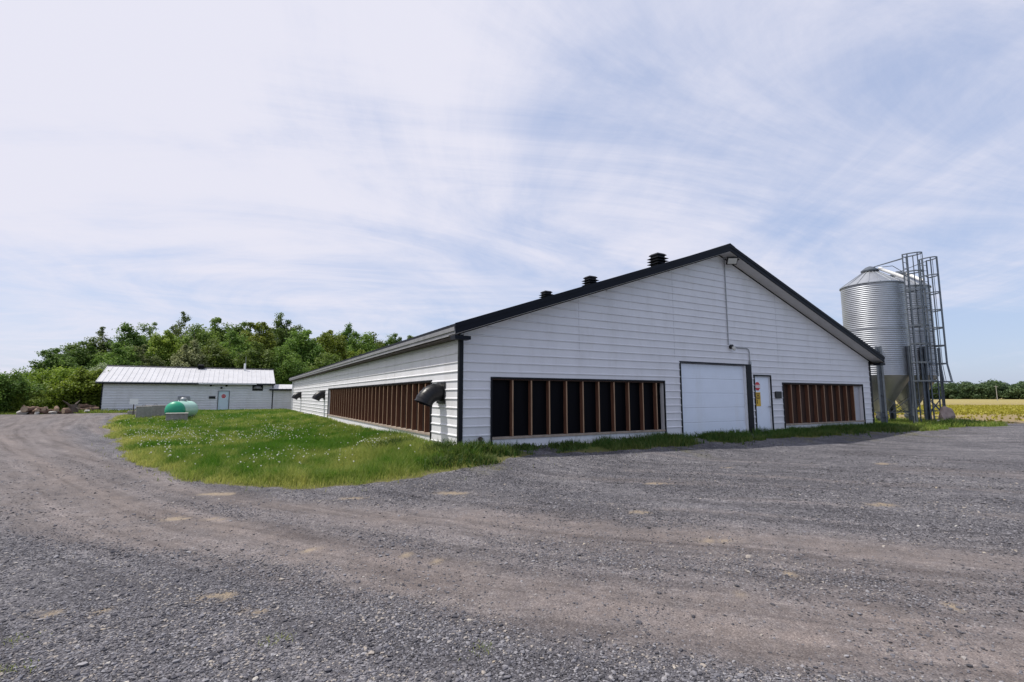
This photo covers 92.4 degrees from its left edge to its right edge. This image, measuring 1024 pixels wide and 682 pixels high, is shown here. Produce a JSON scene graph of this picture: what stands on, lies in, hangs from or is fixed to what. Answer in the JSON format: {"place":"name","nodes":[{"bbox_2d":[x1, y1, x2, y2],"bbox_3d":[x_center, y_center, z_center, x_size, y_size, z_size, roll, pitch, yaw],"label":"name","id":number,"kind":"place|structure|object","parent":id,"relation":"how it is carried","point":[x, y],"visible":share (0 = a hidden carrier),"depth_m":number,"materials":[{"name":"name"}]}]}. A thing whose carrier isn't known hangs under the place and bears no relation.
{"place":"outdoors","nodes":[
{"label":"outdoors","id":0,"kind":"place"},
{"bbox_2d":[88,408,914,491],"bbox_3d":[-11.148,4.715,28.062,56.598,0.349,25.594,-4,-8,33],"label":"lawn","id":1,"kind":"structure","parent":0,"point":[590,449],"depth_m":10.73,"materials":[{"name":"green plant"}]},
{"bbox_2d":[129,399,137,413],"bbox_3d":[-26.172,4.668,33.941,0.480,1.340,0.075,4,-7,-29],"label":"sign post","id":2,"kind":"object","parent":1,"relation":"on","point":[133,401],"visible":0.78,"depth_m":33.94,"materials":[{"name":"white metal"}]},
{"bbox_2d":[135,405,152,417],"bbox_3d":[-22.770,4.415,30.364,0.800,0.941,0.650,5,-8,-38],"label":"concrete block","id":3,"kind":"object","parent":1,"relation":"on","point":[143,411],"depth_m":30.11,"materials":[{"name":"grey concrete"}]},
{"bbox_2d":[146,405,165,415],"bbox_3d":[-24.219,4.746,33.317,1.050,0.941,0.700,6,-8,-41],"label":"concrete block","id":4,"kind":"object","parent":1,"relation":"on","point":[157,410],"depth_m":33.15,"materials":[{"name":"grey concrete"}]},
{"bbox_2d":[165,413,187,420],"bbox_3d":[-19.085,4.380,27.955,1.080,0.562,0.660,4,-8,-32],"label":"concrete block","id":5,"kind":"object","parent":1,"relation":"on","point":[176,416],"depth_m":27.70,"materials":[{"name":"grey concrete"}]},
{"bbox_2d":[164,397,197,416],"bbox_3d":[-20.469,4.209,30.481,1.082,1.423,3.406,2,-7,-19],"label":"propane tank","id":6,"kind":"object","parent":1,"relation":"on","point":[184,405],"visible":0.75,"depth_m":29.38,"materials":[{"name":"green metal"}]},
{"bbox_2d":[119,413,414,466],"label":"dandelion seed heads","id":7,"kind":"object","parent":1,"relation":"on","point":[240,437],"visible":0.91,"depth_m":17.28,"materials":[{"name":"white plant"}]},
{"bbox_2d":[366,417,986,470],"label":"weeds","id":8,"kind":"object","parent":1,"relation":"on","point":[501,450],"visible":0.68,"depth_m":13.18,"materials":[{"name":"green plant"}]},
{"bbox_2d":[5,406,1006,481],"bbox_3d":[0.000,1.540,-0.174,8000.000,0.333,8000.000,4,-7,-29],"label":"ground","id":9,"kind":"structure","parent":0,"point":[612,450],"depth_m":18.02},
{"bbox_2d":[0,366,49,412],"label":"bush","id":10,"kind":"object","parent":9,"relation":"on","point":[14,383],"visible":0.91,"depth_m":40.35,"materials":[{"name":"green plant"}]},
{"bbox_2d":[8,390,52,410],"bbox_3d":[-40.019,5.092,40.987,3.029,2.156,2.832,1,-7,-13],"label":"bush","id":11,"kind":"object","parent":9,"relation":"on","point":[39,400],"visible":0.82,"depth_m":40.45,"materials":[{"name":"green plant"}]},
{"bbox_2d":[19,348,79,379],"bbox_3d":[-50.638,4.161,54.322,5.795,7.006,5.714,4,-7,-30],"label":"tree","id":12,"kind":"object","parent":9,"relation":"on","point":[51,360],"visible":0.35,"depth_m":53.51,"materials":[{"name":"green plant"}]},
{"bbox_2d":[21,364,87,407],"bbox_3d":[-41.823,4.473,45.469,5.339,4.817,5.830,0,-6,3],"label":"bush","id":13,"kind":"object","parent":9,"relation":"on","point":[56,376],"visible":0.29,"depth_m":44.37,"materials":[{"name":"green plant"}]},
{"bbox_2d":[0,407,135,414],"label":"rough grass","id":14,"kind":"structure","parent":9,"relation":"on","point":[12,412],"depth_m":41.78,"materials":[{"name":"green plant"}]},
{"bbox_2d":[78,404,95,407],"bbox_3d":[-37.746,5.817,43.659,0.430,0.454,1.283,-4,-7,29],"label":"log","id":15,"kind":"object","parent":14,"relation":"on","point":[83,405],"visible":0.68,"depth_m":43.39,"materials":[{"name":"brown wood"}]},
{"bbox_2d":[62,400,80,413],"bbox_3d":[-36.416,5.492,40.652,1.070,1.188,1.383,4,-7,-29],"label":"tree stump","id":16,"kind":"object","parent":9,"relation":"on","point":[73,407],"visible":0.77,"depth_m":40.50,"materials":[{"name":"brown wood"}]},
{"bbox_2d":[46,340,99,369],"bbox_3d":[-52.640,4.102,59.992,7.897,8.497,7.767,-2,-7,18],"label":"tree","id":17,"kind":"object","parent":9,"relation":"on","point":[79,353],"visible":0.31,"depth_m":58.96,"materials":[{"name":"green plant"}]},
{"bbox_2d":[45,366,108,409],"bbox_3d":[-39.457,4.567,45.103,5.396,4.426,5.770,6,-9,-43],"label":"bush","id":18,"kind":"object","parent":9,"relation":"on","point":[77,386],"visible":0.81,"depth_m":44.18,"materials":[{"name":"green plant"}]},
{"bbox_2d":[79,407,98,410],"bbox_3d":[-37.209,6.101,43.166,1.324,0.623,0.584,6,-9,-42],"label":"log","id":19,"kind":"object","parent":9,"relation":"on","point":[92,408],"visible":0.58,"depth_m":43.11,"materials":[{"name":"brown wood"}]},
{"bbox_2d":[85,362,106,376],"bbox_3d":[-41.671,4.687,49.276,3.850,5.163,3.319,6,-9,-44],"label":"bush","id":20,"kind":"object","parent":9,"relation":"on","point":[103,366],"visible":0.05,"depth_m":49.42,"materials":[{"name":"green plant"}]},
{"bbox_2d":[83,336,112,360],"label":"tree","id":21,"kind":"object","parent":9,"relation":"on","point":[93,340],"visible":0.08,"depth_m":65.36,"materials":[{"name":"green plant"}]},
{"bbox_2d":[89,327,112,351],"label":"tree","id":22,"kind":"object","parent":9,"relation":"on","point":[100,333],"visible":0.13,"depth_m":67.85,"materials":[{"name":"green plant"}]},
{"bbox_2d":[85,342,143,369],"bbox_3d":[-48.862,4.242,60.286,6.224,8.308,6.832,6,-9,-44],"label":"tree","id":23,"kind":"object","parent":9,"relation":"on","point":[118,355],"visible":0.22,"depth_m":60.00,"materials":[{"name":"green plant"}]},
{"bbox_2d":[102,322,153,361],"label":"tree","id":24,"kind":"object","parent":9,"relation":"on","point":[129,338],"visible":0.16,"depth_m":67.35,"materials":[{"name":"green plant"}]},
{"bbox_2d":[125,344,166,365],"bbox_3d":[-47.873,4.638,63.925,5.738,8.314,6.133,-3,-7,23],"label":"tree","id":25,"kind":"object","parent":9,"relation":"on","point":[147,361],"visible":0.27,"depth_m":63.45,"materials":[{"name":"green plant"}]},
{"bbox_2d":[136,322,160,355],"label":"tree","id":26,"kind":"object","parent":9,"relation":"on","point":[150,329],"visible":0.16,"depth_m":78.26,"materials":[{"name":"green plant"}]},
{"bbox_2d":[144,329,183,365],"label":"tree","id":27,"kind":"object","parent":9,"relation":"on","point":[164,344],"visible":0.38,"depth_m":66.28,"materials":[{"name":"green plant"}]},
{"bbox_2d":[160,311,192,341],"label":"tree","id":28,"kind":"object","parent":9,"relation":"on","point":[176,331],"visible":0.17,"depth_m":84.61,"materials":[{"name":"green plant"}]},
{"bbox_2d":[167,339,212,366],"bbox_3d":[-41.688,4.229,63.368,4.803,9.187,4.892,-3,-7,23],"label":"tree","id":29,"kind":"object","parent":9,"relation":"on","point":[193,355],"visible":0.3,"depth_m":63.00,"materials":[{"name":"green plant"}]},
{"bbox_2d":[95,363,291,410],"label":"shed","id":30,"kind":"structure","parent":9,"relation":"on","point":[202,387],"depth_m":47.93,"materials":[{"name":"white metal"}]},
{"bbox_2d":[217,390,229,409],"bbox_3d":[-28.499,5.920,48.469,1.040,2.060,0.120,4,-7,-29],"label":"door","id":31,"kind":"structure","parent":30,"relation":"in","point":[224,395],"depth_m":48.50,"materials":[{"name":"blue paint"}]},
{"bbox_2d":[171,323,220,361],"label":"tree","id":32,"kind":"object","parent":9,"relation":"on","point":[201,336],"visible":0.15,"depth_m":77.46,"materials":[{"name":"green plant"}]},
{"bbox_2d":[184,338,235,367],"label":"tree","id":33,"kind":"object","parent":9,"relation":"on","point":[215,354],"visible":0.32,"depth_m":65.88,"materials":[{"name":"green plant"}]},
{"bbox_2d":[195,317,233,344],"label":"tree","id":34,"kind":"object","parent":9,"relation":"on","point":[217,331],"visible":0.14,"depth_m":82.08,"materials":[{"name":"green plant"}]},
{"bbox_2d":[210,330,252,367],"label":"tree","id":35,"kind":"object","parent":9,"relation":"on","point":[233,344],"visible":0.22,"depth_m":70.51,"materials":[{"name":"green plant"}]},
{"bbox_2d":[225,320,256,345],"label":"tree","id":36,"kind":"object","parent":9,"relation":"on","point":[240,328],"visible":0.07,"depth_m":86.99,"materials":[{"name":"green plant"}]},
{"bbox_2d":[231,341,281,383],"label":"tree","id":37,"kind":"object","parent":9,"relation":"on","point":[252,357],"visible":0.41,"depth_m":66.52,"materials":[{"name":"green plant"}]},
{"bbox_2d":[240,322,280,356],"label":"tree","id":38,"kind":"object","parent":9,"relation":"on","point":[267,340],"visible":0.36,"depth_m":76.46,"materials":[{"name":"green plant"}]},
{"bbox_2d":[268,312,297,359],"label":"tree","id":39,"kind":"object","parent":9,"relation":"on","point":[280,333],"visible":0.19,"depth_m":88.37,"materials":[{"name":"green plant"}]},
{"bbox_2d":[269,344,309,384],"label":"tree","id":40,"kind":"object","parent":9,"relation":"on","point":[288,366],"visible":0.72,"depth_m":67.76,"materials":[{"name":"green plant"}]},
{"bbox_2d":[286,324,302,334],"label":"tree","id":41,"kind":"object","parent":9,"relation":"on","point":[296,327],"visible":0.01,"depth_m":98.08,"materials":[{"name":"green plant"}]},
{"bbox_2d":[280,328,325,369],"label":"tree","id":42,"kind":"object","parent":9,"relation":"on","point":[305,347],"visible":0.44,"depth_m":77.94,"materials":[{"name":"green plant"}]},
{"bbox_2d":[304,351,341,370],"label":"tree","id":43,"kind":"object","parent":9,"relation":"on","point":[332,358],"visible":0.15,"depth_m":71.83,"materials":[{"name":"green plant"}]},
{"bbox_2d":[315,330,349,364],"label":"tree","id":44,"kind":"object","parent":9,"relation":"on","point":[332,343],"visible":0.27,"depth_m":82.50,"materials":[{"name":"green plant"}]},
{"bbox_2d":[334,322,358,354],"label":"tree","id":45,"kind":"object","parent":9,"relation":"on","point":[348,332],"visible":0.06,"depth_m":96.96,"materials":[{"name":"green plant"}]},
{"bbox_2d":[346,349,365,358],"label":"tree","id":46,"kind":"object","parent":9,"relation":"on","point":[351,353],"visible":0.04,"depth_m":78.43,"materials":[{"name":"green plant"}]},
{"bbox_2d":[339,331,379,357],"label":"tree","id":47,"kind":"object","parent":9,"relation":"on","point":[367,345],"visible":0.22,"depth_m":89.06,"materials":[{"name":"green plant"}]},
{"bbox_2d":[362,332,384,348],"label":"tree","id":48,"kind":"object","parent":9,"relation":"on","point":[380,344],"visible":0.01,"depth_m":96.66,"materials":[{"name":"green plant"}]},
{"bbox_2d":[382,333,401,345],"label":"tree","id":49,"kind":"object","parent":9,"relation":"on","point":[390,340],"visible":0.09,"depth_m":100.87,"materials":[{"name":"green plant"}]},
{"bbox_2d":[289,243,884,446],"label":"barn","id":50,"kind":"structure","parent":9,"relation":"on","point":[729,336],"depth_m":16.89,"materials":[{"name":"white"}]},
{"bbox_2d":[679,361,754,435],"bbox_3d":[7.470,2.149,17.892,3.910,2.700,0.190,4,-7,-29],"label":"garage door","id":51,"kind":"structure","parent":50,"relation":"in","point":[726,400],"depth_m":17.92,"materials":[{"name":"white paint"}]},
{"bbox_2d":[753,375,773,429],"bbox_3d":[9.768,2.473,19.134,1.090,2.295,0.197,4,-7,-29],"label":"door","id":52,"kind":"structure","parent":50,"relation":"in","point":[763,398],"depth_m":19.20,"materials":[{"name":"white paint"}]},
{"bbox_2d":[938,406,955,419],"bbox_3d":[21.595,3.777,24.535,0.896,1.072,0.717,1,-6,-6],"label":"boulder","id":53,"kind":"object","parent":9,"relation":"on","point":[945,412],"visible":0.68,"depth_m":24.26,"materials":[{"name":"grey stone"}]},
{"bbox_2d":[929,379,1023,398],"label":"distant wood","id":54,"kind":"object","parent":9,"relation":"on","point":[981,390],"visible":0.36,"depth_m":240.95,"materials":[{"name":"green plant"}]},
{"bbox_2d":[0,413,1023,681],"bbox_3d":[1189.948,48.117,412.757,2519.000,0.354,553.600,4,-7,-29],"label":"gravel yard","id":55,"kind":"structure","parent":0,"point":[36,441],"depth_m":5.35,"materials":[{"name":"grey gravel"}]},
{"bbox_2d":[16,411,27,414],"bbox_3d":[-37.974,5.568,38.078,0.440,0.370,0.638,-5,-8,36],"label":"rock","id":56,"kind":"object","parent":55,"relation":"on","point":[20,413],"visible":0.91,"depth_m":37.95,"materials":[{"name":"stone"}]},
{"bbox_2d":[61,408,71,413],"bbox_3d":[-36.040,5.664,39.685,0.534,0.517,0.781,1,-7,-11],"label":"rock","id":57,"kind":"object","parent":55,"relation":"on","point":[65,410],"visible":0.94,"depth_m":39.45,"materials":[{"name":"brown stone"}]},
{"bbox_2d":[0,432,921,672],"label":"gravel weeds","id":58,"kind":"object","parent":55,"relation":"on","point":[258,642],"visible":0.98,"depth_m":3.37,"materials":[{"name":"green plant"}]},
{"bbox_2d":[457,421,928,464],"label":"verge grass","id":59,"kind":"structure","parent":55,"relation":"on","point":[764,433],"depth_m":16.42,"materials":[{"name":"green plant"}]},
{"bbox_2d":[875,417,1007,430],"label":"verge grass","id":60,"kind":"structure","parent":55,"relation":"on","point":[901,420],"depth_m":23.12,"materials":[{"name":"green plant"}]},
{"bbox_2d":[0,0,1023,385],"label":"sky","id":61,"kind":"structure","parent":0,"point":[384,168],"materials":[{"name":"blue"}]},
{"bbox_2d":[875,398,1023,423],"bbox_3d":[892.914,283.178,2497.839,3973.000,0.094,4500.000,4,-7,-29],"label":"crop field","id":62,"kind":"structure","parent":0,"point":[992,402],"depth_m":97.05,"materials":[{"name":"yellow plant"}]},
{"bbox_2d":[874,404,1023,422],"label":"young crop","id":63,"kind":"object","parent":62,"relation":"on","point":[963,409],"visible":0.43,"depth_m":45.23,"materials":[{"name":"yellow plant"}]},
{"bbox_3d":[19.209,4.364,25.446,3.000,0.230,2.600,4,-7,-29],"label":"concrete pad","id":64,"kind":"object","parent":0,"visible":0},
{"bbox_2d":[839,251,938,422],"bbox_3d":[19.364,0.008,25.457,2.876,8.570,4.069,4,-7,-29],"label":"feed silo","id":65,"kind":"object","parent":64,"relation":"on","point":[875,307],"visible":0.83,"depth_m":24.71,"materials":[{"name":"metal"}]},
{"bbox_3d":[21.870,4.571,27.282,2.950,0.230,2.800,4,-7,-29],"label":"concrete pad","id":66,"kind":"object","parent":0,"visible":0},
{"bbox_2d":[876,256,952,420],"bbox_3d":[22.277,0.109,27.316,3.160,8.786,3.793,4,-7,-29],"label":"feed silo","id":67,"kind":"object","parent":66,"relation":"on","point":[924,391],"visible":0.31,"depth_m":26.29,"materials":[{"name":"metal"}]},
{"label":"log","id":68,"kind":"object","parent":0,"visible":0},
{"bbox_2d":[20,406,27,411],"bbox_3d":[-37.922,5.319,38.373,0.465,0.464,1.218,4,-7,-29],"label":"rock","id":69,"kind":"object","parent":68,"relation":"on","point":[24,409],"visible":0.78,"depth_m":37.88,"materials":[{"name":"grey stone"}]},
{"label":"log","id":70,"kind":"object","parent":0,"visible":0},
{"bbox_2d":[26,406,38,411],"bbox_3d":[-37.711,5.353,38.556,0.432,0.467,0.980,0,-6,0],"label":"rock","id":71,"kind":"object","parent":70,"relation":"on","point":[32,408],"visible":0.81,"depth_m":38.43,"materials":[{"name":"stone"}]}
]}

